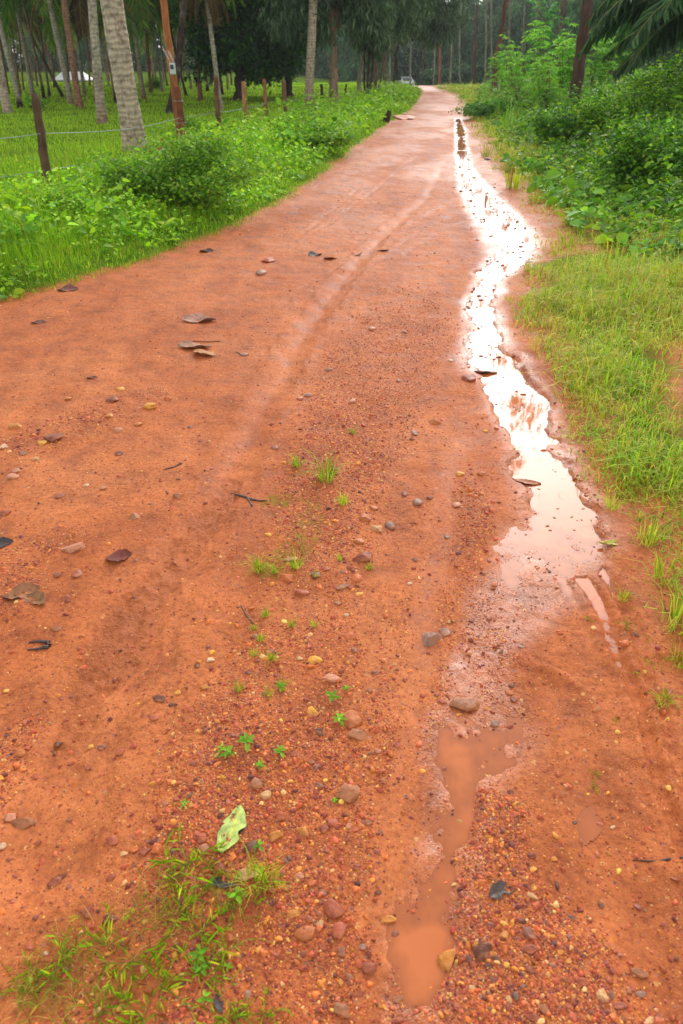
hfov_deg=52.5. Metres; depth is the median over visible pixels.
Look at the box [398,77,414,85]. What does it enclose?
car
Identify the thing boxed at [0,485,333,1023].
grass
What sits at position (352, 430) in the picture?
grass tuft
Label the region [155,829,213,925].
creeping grass
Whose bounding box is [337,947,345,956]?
stone
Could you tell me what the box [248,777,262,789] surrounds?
stone
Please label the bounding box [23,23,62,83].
coconut palm
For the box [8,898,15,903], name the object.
stone
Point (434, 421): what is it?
stone
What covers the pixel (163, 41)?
coconut palm
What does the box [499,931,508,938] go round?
stone
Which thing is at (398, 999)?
stone
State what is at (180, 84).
coconut palm
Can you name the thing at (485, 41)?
bare tree
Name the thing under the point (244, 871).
stone
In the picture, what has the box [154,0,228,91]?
coconut palm
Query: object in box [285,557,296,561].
stone
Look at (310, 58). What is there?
coconut palm
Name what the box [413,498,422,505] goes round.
stone
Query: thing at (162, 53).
coconut palm
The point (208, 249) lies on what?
fallen leaf
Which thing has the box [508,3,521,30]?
forest tree
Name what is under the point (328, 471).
grass tuft
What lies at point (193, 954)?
seedling
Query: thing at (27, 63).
coconut palm
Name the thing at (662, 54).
forest tree
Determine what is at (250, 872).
grass tuft
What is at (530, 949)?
stone
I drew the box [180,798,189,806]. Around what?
seedling
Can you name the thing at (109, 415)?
stone
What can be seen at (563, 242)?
grass clump
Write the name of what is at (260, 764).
seedling
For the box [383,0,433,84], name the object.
roadside tree
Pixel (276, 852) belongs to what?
stone
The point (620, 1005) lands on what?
stone
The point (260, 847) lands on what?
seedling
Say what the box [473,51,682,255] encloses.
weeds
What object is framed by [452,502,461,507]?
stone
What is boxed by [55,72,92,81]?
shelter
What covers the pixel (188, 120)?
shrub
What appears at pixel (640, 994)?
stone
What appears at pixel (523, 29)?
bare tree
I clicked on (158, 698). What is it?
stone
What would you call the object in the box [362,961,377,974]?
stone
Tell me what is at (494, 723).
stone
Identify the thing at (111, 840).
stone
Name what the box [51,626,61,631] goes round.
stone
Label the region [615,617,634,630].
grass shoot
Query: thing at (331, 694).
seedling
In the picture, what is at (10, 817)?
stone
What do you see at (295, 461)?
grass tuft
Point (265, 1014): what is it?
creeping grass
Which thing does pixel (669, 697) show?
grass shoot
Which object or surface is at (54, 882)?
stone
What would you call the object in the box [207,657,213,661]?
stone
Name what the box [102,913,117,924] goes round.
stone
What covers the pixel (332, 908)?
stone
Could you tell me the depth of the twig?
1.65 m
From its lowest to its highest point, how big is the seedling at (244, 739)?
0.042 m
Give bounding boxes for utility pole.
[160,0,185,136]
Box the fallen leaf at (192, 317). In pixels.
[182,313,215,321]
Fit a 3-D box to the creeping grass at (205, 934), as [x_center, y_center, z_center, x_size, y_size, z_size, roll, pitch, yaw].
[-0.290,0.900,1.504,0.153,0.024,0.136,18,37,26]
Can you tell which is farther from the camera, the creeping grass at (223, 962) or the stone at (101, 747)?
the stone at (101, 747)
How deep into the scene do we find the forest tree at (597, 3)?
49.72 m
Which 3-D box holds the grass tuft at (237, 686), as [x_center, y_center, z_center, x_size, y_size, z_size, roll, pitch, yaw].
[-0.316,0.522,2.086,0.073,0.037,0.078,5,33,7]
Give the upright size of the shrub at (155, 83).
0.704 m
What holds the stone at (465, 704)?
on the dirt road
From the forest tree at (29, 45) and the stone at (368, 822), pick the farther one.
the forest tree at (29, 45)
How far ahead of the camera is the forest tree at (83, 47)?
100.89 m
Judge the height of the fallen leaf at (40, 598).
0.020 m
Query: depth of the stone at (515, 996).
1.40 m
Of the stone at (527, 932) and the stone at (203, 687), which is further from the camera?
the stone at (203, 687)
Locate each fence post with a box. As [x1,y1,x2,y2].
[31,94,51,184]
[213,76,221,129]
[241,81,247,123]
[263,79,267,115]
[281,80,287,111]
[320,84,322,103]
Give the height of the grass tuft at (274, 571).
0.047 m
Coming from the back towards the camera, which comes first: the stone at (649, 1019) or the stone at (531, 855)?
the stone at (531, 855)
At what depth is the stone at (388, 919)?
1.54 m
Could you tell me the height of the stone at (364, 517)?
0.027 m
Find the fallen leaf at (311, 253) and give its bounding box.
[308,251,320,255]
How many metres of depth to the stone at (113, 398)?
3.86 m
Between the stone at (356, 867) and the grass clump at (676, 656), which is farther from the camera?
the grass clump at (676, 656)
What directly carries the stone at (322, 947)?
on the dirt road
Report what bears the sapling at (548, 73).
on the ground at (518, 279)
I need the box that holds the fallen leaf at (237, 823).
[216,805,246,852]
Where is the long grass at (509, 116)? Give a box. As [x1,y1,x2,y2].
[478,68,635,135]
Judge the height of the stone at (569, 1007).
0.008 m
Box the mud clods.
[51,132,633,756]
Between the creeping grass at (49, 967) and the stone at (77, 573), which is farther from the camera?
the stone at (77, 573)
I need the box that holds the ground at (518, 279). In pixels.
[0,63,682,602]
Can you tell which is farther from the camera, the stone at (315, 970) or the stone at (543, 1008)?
the stone at (315, 970)
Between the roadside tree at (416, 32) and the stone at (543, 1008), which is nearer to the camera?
the stone at (543, 1008)
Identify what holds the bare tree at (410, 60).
on the ground at (518, 279)
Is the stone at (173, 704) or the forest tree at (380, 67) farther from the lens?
the forest tree at (380, 67)
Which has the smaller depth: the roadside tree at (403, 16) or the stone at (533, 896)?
the stone at (533, 896)
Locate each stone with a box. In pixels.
[0,444,7,448]
[0,509,10,515]
[0,843,6,849]
[4,813,15,821]
[6,473,18,478]
[8,423,20,428]
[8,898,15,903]
[10,817,36,829]
[12,468,20,472]
[14,748,25,756]
[25,944,31,949]
[37,440,46,445]
[44,433,63,441]
[47,877,60,886]
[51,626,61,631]
[53,572,60,577]
[53,741,62,746]
[54,493,64,498]
[60,542,84,553]
[72,569,82,577]
[79,905,94,918]
[97,745,106,749]
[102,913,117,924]
[106,395,119,401]
[106,413,112,417]
[106,835,118,845]
[106,873,115,880]
[114,427,122,432]
[115,451,122,455]
[115,748,124,755]
[120,851,127,856]
[128,512,139,519]
[129,846,138,852]
[139,848,148,855]
[144,403,156,408]
[149,715,158,720]
[151,843,162,854]
[152,695,165,701]
[168,703,177,706]
[173,493,182,498]
[193,831,205,842]
[195,843,208,855]
[201,685,209,689]
[205,908,213,918]
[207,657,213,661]
[214,860,224,871]
[226,934,233,941]
[235,868,258,881]
[242,840,258,853]
[245,990,250,999]
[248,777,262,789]
[254,945,260,953]
[255,270,266,275]
[260,790,270,799]
[261,257,275,262]
[266,886,274,892]
[268,830,282,842]
[272,848,281,856]
[275,811,284,820]
[279,573,293,581]
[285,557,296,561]
[287,909,299,917]
[290,751,298,756]
[293,926,315,940]
[295,589,309,595]
[296,872,303,878]
[298,826,308,836]
[305,915,312,922]
[307,656,322,664]
[307,706,318,715]
[308,881,315,886]
[310,571,320,577]
[312,967,318,973]
[313,782,323,788]
[319,824,328,833]
[319,943,325,950]
[323,673,339,682]
[323,897,345,918]
[328,818,338,826]
[332,922,346,939]
[334,1002,350,1018]
[335,783,360,802]
[336,584,349,589]
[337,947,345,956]
[342,710,361,728]
[343,655,355,663]
[344,973,353,980]
[346,631,353,639]
[348,728,366,740]
[351,574,361,582]
[351,647,357,653]
[352,552,372,562]
[353,538,363,543]
[353,864,360,870]
[356,990,364,996]
[359,513,370,521]
[359,944,365,949]
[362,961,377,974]
[365,819,372,826]
[369,506,377,510]
[371,525,382,531]
[371,670,378,674]
[374,849,380,854]
[381,915,396,923]
[384,521,394,529]
[392,930,398,936]
[393,995,402,1003]
[411,430,418,434]
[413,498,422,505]
[421,632,441,646]
[428,417,440,424]
[437,948,455,972]
[438,699,446,703]
[439,628,450,635]
[450,697,479,711]
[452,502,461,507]
[456,471,464,475]
[461,374,475,381]
[463,955,473,962]
[474,941,491,961]
[477,471,485,475]
[482,962,491,967]
[491,720,498,726]
[492,955,500,960]
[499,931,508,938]
[500,920,507,926]
[507,789,513,794]
[511,991,519,1000]
[518,875,525,880]
[520,944,538,954]
[522,927,536,938]
[525,965,532,972]
[526,1013,539,1021]
[527,852,535,858]
[527,892,537,900]
[539,1004,547,1014]
[544,907,551,912]
[556,943,563,949]
[566,958,571,963]
[566,1005,572,1010]
[576,977,588,985]
[585,1015,591,1021]
[596,988,608,1002]
[608,944,616,950]
[614,1002,627,1009]
[621,640,629,645]
[628,985,634,990]
[630,967,648,977]
[635,991,645,997]
[644,1016,653,1023]
[661,922,667,927]
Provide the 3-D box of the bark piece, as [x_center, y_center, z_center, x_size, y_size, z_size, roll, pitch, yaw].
[-0.987,0.433,2.259,0.080,0.018,0.049,0,33,0]
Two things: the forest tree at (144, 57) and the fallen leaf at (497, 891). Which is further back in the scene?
the forest tree at (144, 57)
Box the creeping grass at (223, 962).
[192,936,247,993]
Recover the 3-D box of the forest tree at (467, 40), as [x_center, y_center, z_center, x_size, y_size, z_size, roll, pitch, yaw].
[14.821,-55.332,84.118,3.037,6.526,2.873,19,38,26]
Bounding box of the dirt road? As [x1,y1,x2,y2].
[0,86,682,1023]
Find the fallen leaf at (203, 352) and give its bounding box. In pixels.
[194,349,216,355]
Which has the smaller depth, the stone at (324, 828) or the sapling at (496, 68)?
the stone at (324, 828)
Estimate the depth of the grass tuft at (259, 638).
2.27 m
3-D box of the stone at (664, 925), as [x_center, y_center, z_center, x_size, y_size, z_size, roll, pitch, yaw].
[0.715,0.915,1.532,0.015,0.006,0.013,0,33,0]
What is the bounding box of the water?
[386,119,621,1008]
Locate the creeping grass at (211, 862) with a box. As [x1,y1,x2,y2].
[188,843,230,879]
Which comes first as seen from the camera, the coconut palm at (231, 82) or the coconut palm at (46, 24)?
the coconut palm at (46, 24)
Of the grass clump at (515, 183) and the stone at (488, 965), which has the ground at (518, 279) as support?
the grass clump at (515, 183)
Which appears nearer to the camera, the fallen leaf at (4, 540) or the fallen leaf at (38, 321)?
the fallen leaf at (4, 540)
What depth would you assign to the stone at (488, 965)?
1.46 m
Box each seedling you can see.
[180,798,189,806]
[188,944,208,965]
[192,962,210,975]
[196,990,212,1004]
[218,745,235,757]
[224,962,232,970]
[226,885,245,904]
[237,732,253,751]
[253,839,262,850]
[255,760,265,770]
[274,745,286,757]
[275,681,285,691]
[324,691,339,701]
[333,713,346,726]
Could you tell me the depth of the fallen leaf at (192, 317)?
5.09 m
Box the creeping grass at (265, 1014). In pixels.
[242,984,292,1023]
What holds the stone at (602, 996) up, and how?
on the dirt road
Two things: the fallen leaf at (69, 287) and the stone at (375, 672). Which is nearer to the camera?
the stone at (375, 672)
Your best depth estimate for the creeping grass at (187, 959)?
1.44 m
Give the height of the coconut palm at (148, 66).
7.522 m
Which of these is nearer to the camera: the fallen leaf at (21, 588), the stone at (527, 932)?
the stone at (527, 932)
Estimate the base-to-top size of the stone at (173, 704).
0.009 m
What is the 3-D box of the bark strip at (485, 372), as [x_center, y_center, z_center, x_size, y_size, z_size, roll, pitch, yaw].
[0.890,-0.861,4.261,0.142,0.025,0.056,0,33,0]
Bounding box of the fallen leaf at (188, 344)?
[178,340,211,348]
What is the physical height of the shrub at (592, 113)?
1.178 m
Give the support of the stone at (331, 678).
on the dirt road
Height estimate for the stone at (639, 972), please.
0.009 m
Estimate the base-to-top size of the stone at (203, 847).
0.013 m
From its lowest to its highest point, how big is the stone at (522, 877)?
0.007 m
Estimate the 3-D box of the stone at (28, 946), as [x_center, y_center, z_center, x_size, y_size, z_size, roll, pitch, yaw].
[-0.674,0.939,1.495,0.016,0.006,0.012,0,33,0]
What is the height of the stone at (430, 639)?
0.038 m
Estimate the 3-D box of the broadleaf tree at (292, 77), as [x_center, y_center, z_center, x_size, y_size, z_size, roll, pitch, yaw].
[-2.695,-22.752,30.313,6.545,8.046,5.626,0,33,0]
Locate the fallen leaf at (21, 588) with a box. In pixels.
[2,583,39,598]
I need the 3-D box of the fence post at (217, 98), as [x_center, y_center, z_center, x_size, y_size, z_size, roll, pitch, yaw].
[-2.647,-8.563,14.873,0.125,1.366,0.148,0,33,0]
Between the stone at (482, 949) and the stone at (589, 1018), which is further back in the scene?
the stone at (482, 949)
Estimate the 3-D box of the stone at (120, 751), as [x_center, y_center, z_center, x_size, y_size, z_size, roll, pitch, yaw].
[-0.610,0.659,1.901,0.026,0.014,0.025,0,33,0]
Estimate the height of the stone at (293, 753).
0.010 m
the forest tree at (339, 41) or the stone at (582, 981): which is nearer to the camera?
the stone at (582, 981)
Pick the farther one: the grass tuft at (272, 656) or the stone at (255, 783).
the grass tuft at (272, 656)
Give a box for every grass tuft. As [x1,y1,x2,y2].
[220,828,293,907]
[229,854,293,896]
[230,675,246,691]
[236,553,277,575]
[254,627,268,642]
[260,602,278,617]
[260,649,284,664]
[261,562,282,573]
[263,681,275,696]
[272,549,307,570]
[276,678,293,692]
[284,616,297,627]
[287,454,306,467]
[290,444,351,482]
[335,491,353,505]
[347,425,357,434]
[363,563,376,569]
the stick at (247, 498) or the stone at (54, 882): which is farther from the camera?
the stick at (247, 498)
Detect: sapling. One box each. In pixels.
[485,44,520,93]
[495,27,546,95]
[498,56,565,101]
[525,54,562,107]
[526,0,570,88]
[526,20,589,88]
[549,38,593,94]
[584,35,628,91]
[597,27,636,84]
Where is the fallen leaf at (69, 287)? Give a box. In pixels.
[57,284,77,290]
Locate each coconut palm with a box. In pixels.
[0,0,61,98]
[0,0,79,96]
[0,0,180,102]
[0,1,42,93]
[0,5,83,87]
[0,18,23,108]
[0,49,13,113]
[1,0,102,95]
[1,15,54,58]
[2,6,74,90]
[3,15,48,80]
[6,29,16,78]
[15,6,34,93]
[16,0,64,96]
[17,0,87,94]
[21,2,76,85]
[22,25,75,80]
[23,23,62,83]
[35,31,81,72]
[40,0,192,102]
[41,0,130,87]
[43,0,158,34]
[47,0,74,104]
[49,14,103,86]
[61,0,84,108]
[63,29,69,81]
[69,14,172,57]
[70,13,152,44]
[86,0,191,92]
[87,0,108,124]
[88,24,157,58]
[96,0,186,95]
[99,29,149,58]
[99,30,109,80]
[100,0,148,153]
[125,0,146,99]
[126,0,180,91]
[127,3,153,86]
[127,7,198,85]
[137,21,173,79]
[151,3,169,76]
[152,23,176,79]
[153,0,192,89]
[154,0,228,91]
[159,1,181,85]
[161,28,184,79]
[165,0,187,113]
[179,0,244,110]
[193,3,203,100]
[219,77,223,95]
[220,18,232,84]
[226,73,228,89]
[304,0,316,106]
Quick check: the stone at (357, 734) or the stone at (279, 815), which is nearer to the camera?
the stone at (279, 815)
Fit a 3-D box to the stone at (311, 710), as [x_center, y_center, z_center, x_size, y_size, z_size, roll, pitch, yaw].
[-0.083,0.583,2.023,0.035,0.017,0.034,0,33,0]
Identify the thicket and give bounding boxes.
[6,0,642,73]
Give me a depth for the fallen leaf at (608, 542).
2.74 m
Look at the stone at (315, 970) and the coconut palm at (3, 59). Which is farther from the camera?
the coconut palm at (3, 59)
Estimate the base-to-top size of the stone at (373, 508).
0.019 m
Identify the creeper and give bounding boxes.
[493,147,682,261]
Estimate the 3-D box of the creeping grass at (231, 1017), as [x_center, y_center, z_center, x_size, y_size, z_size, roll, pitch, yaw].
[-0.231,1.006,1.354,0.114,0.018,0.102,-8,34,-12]
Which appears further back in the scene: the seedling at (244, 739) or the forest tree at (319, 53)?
the forest tree at (319, 53)
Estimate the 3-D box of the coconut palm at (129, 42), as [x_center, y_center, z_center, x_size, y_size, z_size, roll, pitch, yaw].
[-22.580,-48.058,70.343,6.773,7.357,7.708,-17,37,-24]
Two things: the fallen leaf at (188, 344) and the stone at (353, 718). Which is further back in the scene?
the fallen leaf at (188, 344)
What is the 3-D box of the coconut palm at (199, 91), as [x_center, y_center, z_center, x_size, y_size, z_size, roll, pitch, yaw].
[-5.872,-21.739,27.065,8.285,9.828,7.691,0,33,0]
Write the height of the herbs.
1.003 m
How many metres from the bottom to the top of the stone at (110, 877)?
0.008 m
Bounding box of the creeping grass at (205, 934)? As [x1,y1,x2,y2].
[165,899,228,971]
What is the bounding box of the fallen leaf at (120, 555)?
[105,549,131,561]
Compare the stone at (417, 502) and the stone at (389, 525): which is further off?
the stone at (417, 502)
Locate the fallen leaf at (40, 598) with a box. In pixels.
[25,591,45,603]
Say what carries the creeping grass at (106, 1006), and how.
on the dirt road
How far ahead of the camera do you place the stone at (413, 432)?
3.53 m
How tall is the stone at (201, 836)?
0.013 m
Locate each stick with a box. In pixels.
[192,340,219,341]
[231,493,266,505]
[241,605,253,623]
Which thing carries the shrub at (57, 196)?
on the ground at (518, 279)
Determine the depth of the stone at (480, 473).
3.18 m
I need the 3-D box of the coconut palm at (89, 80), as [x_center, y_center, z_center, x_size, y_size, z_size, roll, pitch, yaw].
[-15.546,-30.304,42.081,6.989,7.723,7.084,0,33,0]
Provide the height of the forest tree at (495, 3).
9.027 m
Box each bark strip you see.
[47,873,66,887]
[208,877,237,888]
[213,993,222,1012]
[474,370,497,373]
[515,479,540,484]
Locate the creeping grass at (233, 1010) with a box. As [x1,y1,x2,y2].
[204,978,255,1023]
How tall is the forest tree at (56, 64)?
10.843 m
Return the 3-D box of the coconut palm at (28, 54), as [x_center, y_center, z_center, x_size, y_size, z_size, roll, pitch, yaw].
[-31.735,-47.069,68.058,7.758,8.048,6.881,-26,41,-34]
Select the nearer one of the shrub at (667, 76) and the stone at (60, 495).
the stone at (60, 495)
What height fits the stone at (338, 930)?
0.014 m
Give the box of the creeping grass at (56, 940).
[36,925,101,990]
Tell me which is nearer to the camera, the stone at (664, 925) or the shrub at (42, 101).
the stone at (664, 925)
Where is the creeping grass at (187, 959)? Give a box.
[143,927,240,989]
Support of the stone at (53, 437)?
on the dirt road
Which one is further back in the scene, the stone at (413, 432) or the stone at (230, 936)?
the stone at (413, 432)
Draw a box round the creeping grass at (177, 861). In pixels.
[147,822,227,893]
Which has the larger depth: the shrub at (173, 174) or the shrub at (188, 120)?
the shrub at (188, 120)
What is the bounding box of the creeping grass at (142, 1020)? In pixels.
[103,983,162,1023]
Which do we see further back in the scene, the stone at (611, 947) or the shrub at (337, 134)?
the shrub at (337, 134)
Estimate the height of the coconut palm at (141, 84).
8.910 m
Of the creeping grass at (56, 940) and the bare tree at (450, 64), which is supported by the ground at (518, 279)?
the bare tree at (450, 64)
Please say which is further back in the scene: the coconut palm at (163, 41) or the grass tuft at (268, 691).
the coconut palm at (163, 41)
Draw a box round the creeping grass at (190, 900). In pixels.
[151,876,227,963]
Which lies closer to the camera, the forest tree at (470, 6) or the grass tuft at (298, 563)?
the grass tuft at (298, 563)
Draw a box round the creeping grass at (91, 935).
[60,901,138,960]
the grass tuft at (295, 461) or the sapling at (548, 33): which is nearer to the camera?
the grass tuft at (295, 461)
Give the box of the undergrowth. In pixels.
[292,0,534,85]
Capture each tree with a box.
[3,35,19,71]
[22,31,55,71]
[32,42,50,70]
[45,35,66,71]
[52,35,82,71]
[75,37,91,71]
[75,46,102,63]
[100,36,109,72]
[130,36,157,71]
[132,39,161,71]
[150,28,173,70]
[160,0,328,100]
[162,30,191,71]
[225,0,352,96]
[252,0,406,102]
[299,47,321,74]
[314,37,329,78]
[325,18,353,81]
[338,15,367,82]
[347,0,423,92]
[349,0,405,90]
[370,48,388,82]
[372,64,388,82]
[373,0,434,90]
[377,44,393,80]
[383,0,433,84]
[388,0,451,83]
[393,0,472,84]
[409,38,411,83]
[420,21,431,85]
[424,34,442,70]
[433,48,435,85]
[435,49,450,70]
[436,8,461,70]
[438,39,441,84]
[444,0,468,59]
[447,0,452,83]
[455,24,474,63]
[458,1,461,84]
[462,18,480,57]
[464,0,479,14]
[467,15,495,61]
[470,0,487,84]
[478,0,500,17]
[482,0,516,55]
[484,0,487,82]
[488,6,512,60]
[489,0,492,79]
[491,0,510,87]
[508,0,519,69]
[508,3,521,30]
[510,0,535,71]
[521,0,525,71]
[538,2,570,62]
[554,0,566,66]
[556,0,599,62]
[564,5,604,58]
[569,0,592,105]
[574,0,626,67]
[601,9,620,82]
[643,39,682,71]
[645,45,676,65]
[661,39,682,70]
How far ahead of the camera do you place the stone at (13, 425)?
3.58 m
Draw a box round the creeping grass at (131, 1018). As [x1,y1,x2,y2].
[102,965,155,1023]
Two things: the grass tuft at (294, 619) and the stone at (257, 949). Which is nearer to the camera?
the stone at (257, 949)
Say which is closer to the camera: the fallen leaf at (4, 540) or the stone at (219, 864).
the stone at (219, 864)
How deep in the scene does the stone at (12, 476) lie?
3.17 m
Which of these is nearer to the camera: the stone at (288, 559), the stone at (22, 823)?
the stone at (22, 823)
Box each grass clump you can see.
[479,141,496,156]
[498,163,535,188]
[510,253,545,271]
[522,182,554,202]
[550,225,589,247]
[584,491,638,510]
[607,543,682,591]
[609,579,639,604]
[616,569,682,635]
[630,508,682,546]
[643,688,679,707]
[662,627,682,669]
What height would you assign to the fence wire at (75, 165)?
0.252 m
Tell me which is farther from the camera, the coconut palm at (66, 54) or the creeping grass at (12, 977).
the coconut palm at (66, 54)
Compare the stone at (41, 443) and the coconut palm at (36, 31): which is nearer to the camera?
the stone at (41, 443)
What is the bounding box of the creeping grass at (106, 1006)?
[85,968,129,1023]
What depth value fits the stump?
21.08 m
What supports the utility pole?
on the ground at (518, 279)
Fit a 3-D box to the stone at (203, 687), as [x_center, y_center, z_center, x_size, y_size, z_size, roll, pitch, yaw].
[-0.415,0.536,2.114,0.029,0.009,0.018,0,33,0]
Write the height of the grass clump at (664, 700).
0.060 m
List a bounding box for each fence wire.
[0,90,343,138]
[1,95,344,176]
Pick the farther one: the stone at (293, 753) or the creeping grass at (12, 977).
the stone at (293, 753)
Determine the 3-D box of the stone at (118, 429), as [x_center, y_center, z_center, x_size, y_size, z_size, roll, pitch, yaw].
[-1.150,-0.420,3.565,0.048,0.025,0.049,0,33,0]
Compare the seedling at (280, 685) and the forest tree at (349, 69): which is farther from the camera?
the forest tree at (349, 69)
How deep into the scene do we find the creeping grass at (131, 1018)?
1.41 m
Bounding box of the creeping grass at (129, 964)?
[93,932,179,1012]
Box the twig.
[632,856,682,861]
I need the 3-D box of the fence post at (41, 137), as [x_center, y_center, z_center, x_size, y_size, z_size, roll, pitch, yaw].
[-3.968,-4.820,9.182,0.207,1.248,0.138,0,33,0]
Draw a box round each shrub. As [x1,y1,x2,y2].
[18,94,50,108]
[18,184,105,219]
[75,123,289,211]
[144,76,165,88]
[170,110,208,134]
[261,118,359,151]
[448,96,542,118]
[512,84,609,148]
[562,73,680,140]
[574,111,682,187]
[624,42,682,111]
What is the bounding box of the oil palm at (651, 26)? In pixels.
[576,0,682,81]
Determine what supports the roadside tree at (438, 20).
on the ground at (518, 279)
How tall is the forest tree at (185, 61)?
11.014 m
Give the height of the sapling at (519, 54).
2.524 m
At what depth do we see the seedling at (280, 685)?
2.09 m
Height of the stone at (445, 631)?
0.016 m
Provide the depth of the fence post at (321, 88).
27.13 m
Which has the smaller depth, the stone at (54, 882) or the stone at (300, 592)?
the stone at (54, 882)
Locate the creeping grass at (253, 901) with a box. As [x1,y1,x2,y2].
[208,870,266,930]
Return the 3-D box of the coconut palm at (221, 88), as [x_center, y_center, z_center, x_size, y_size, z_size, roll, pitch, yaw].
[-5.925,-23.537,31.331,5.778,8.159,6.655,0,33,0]
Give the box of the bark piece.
[27,640,51,649]
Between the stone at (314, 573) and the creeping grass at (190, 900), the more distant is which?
the stone at (314, 573)
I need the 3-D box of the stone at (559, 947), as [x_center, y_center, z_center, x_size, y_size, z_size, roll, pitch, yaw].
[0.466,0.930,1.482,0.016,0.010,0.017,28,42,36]
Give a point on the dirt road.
(416, 160)
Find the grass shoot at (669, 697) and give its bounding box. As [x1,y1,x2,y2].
[659,688,682,709]
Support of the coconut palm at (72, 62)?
on the ground at (518, 279)
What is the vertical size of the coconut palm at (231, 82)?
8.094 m
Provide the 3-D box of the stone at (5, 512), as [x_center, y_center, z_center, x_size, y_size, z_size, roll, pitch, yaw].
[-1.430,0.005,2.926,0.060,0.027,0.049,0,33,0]
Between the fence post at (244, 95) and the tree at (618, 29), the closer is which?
the fence post at (244, 95)
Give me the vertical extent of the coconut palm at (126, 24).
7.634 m
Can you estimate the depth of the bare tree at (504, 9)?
36.14 m
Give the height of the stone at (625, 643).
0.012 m
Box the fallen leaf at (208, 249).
[200,248,213,251]
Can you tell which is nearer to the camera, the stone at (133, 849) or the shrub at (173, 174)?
the stone at (133, 849)
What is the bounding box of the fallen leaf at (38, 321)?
[31,320,46,323]
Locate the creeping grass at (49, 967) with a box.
[12,950,71,1014]
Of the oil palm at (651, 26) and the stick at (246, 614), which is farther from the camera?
the oil palm at (651, 26)
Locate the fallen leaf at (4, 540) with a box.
[0,537,13,547]
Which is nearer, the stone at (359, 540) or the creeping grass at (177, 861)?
the creeping grass at (177, 861)
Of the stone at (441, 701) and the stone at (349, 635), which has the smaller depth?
the stone at (441, 701)
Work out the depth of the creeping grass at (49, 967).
1.44 m
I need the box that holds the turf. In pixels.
[433,80,682,725]
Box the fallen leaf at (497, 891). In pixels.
[489,880,514,898]
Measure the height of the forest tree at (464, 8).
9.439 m
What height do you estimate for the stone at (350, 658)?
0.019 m
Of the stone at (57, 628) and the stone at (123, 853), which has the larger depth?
the stone at (57, 628)
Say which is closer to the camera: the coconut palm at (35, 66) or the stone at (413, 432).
the stone at (413, 432)
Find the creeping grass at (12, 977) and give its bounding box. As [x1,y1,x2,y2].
[0,960,47,1001]
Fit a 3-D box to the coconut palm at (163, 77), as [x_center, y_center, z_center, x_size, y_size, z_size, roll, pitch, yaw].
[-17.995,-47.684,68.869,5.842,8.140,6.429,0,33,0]
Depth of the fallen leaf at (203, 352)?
4.49 m
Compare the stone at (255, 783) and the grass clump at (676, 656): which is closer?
the stone at (255, 783)
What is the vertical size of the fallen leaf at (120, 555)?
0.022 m
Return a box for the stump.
[383,110,391,122]
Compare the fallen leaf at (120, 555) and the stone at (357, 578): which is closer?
the stone at (357, 578)
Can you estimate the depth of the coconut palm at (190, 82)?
39.81 m
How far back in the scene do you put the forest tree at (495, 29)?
81.39 m
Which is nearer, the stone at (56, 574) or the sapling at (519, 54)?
the stone at (56, 574)
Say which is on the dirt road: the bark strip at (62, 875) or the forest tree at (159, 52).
the bark strip at (62, 875)
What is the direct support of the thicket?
on the ground at (518, 279)
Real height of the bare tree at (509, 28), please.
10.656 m
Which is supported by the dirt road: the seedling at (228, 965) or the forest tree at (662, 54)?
the seedling at (228, 965)
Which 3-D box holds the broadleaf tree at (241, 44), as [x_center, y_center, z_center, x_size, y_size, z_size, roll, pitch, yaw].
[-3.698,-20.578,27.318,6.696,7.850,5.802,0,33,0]
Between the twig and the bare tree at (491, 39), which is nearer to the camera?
the twig
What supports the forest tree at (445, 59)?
on the ground at (518, 279)
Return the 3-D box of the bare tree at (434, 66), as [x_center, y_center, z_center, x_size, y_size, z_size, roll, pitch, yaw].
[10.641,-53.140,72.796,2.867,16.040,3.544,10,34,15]
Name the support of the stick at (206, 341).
on the dirt road
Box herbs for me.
[0,76,420,298]
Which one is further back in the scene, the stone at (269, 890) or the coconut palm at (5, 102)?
the coconut palm at (5, 102)
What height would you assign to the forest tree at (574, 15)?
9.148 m
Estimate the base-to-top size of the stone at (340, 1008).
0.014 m
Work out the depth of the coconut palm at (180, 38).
21.34 m
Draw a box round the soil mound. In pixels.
[392,115,414,119]
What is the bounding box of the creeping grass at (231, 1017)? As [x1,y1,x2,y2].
[193,993,251,1023]
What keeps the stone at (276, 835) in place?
on the dirt road
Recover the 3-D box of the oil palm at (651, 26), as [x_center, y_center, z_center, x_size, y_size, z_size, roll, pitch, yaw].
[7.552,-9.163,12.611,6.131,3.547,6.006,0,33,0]
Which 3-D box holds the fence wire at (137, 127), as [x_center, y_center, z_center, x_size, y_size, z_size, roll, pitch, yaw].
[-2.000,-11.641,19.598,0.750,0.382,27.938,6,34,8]
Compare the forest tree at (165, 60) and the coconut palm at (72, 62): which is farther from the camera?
the forest tree at (165, 60)
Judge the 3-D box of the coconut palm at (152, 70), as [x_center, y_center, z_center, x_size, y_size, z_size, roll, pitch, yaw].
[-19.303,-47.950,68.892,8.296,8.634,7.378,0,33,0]
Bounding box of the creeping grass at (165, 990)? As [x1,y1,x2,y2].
[142,940,204,1023]
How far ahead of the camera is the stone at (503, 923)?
1.52 m
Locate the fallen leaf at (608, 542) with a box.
[599,539,618,544]

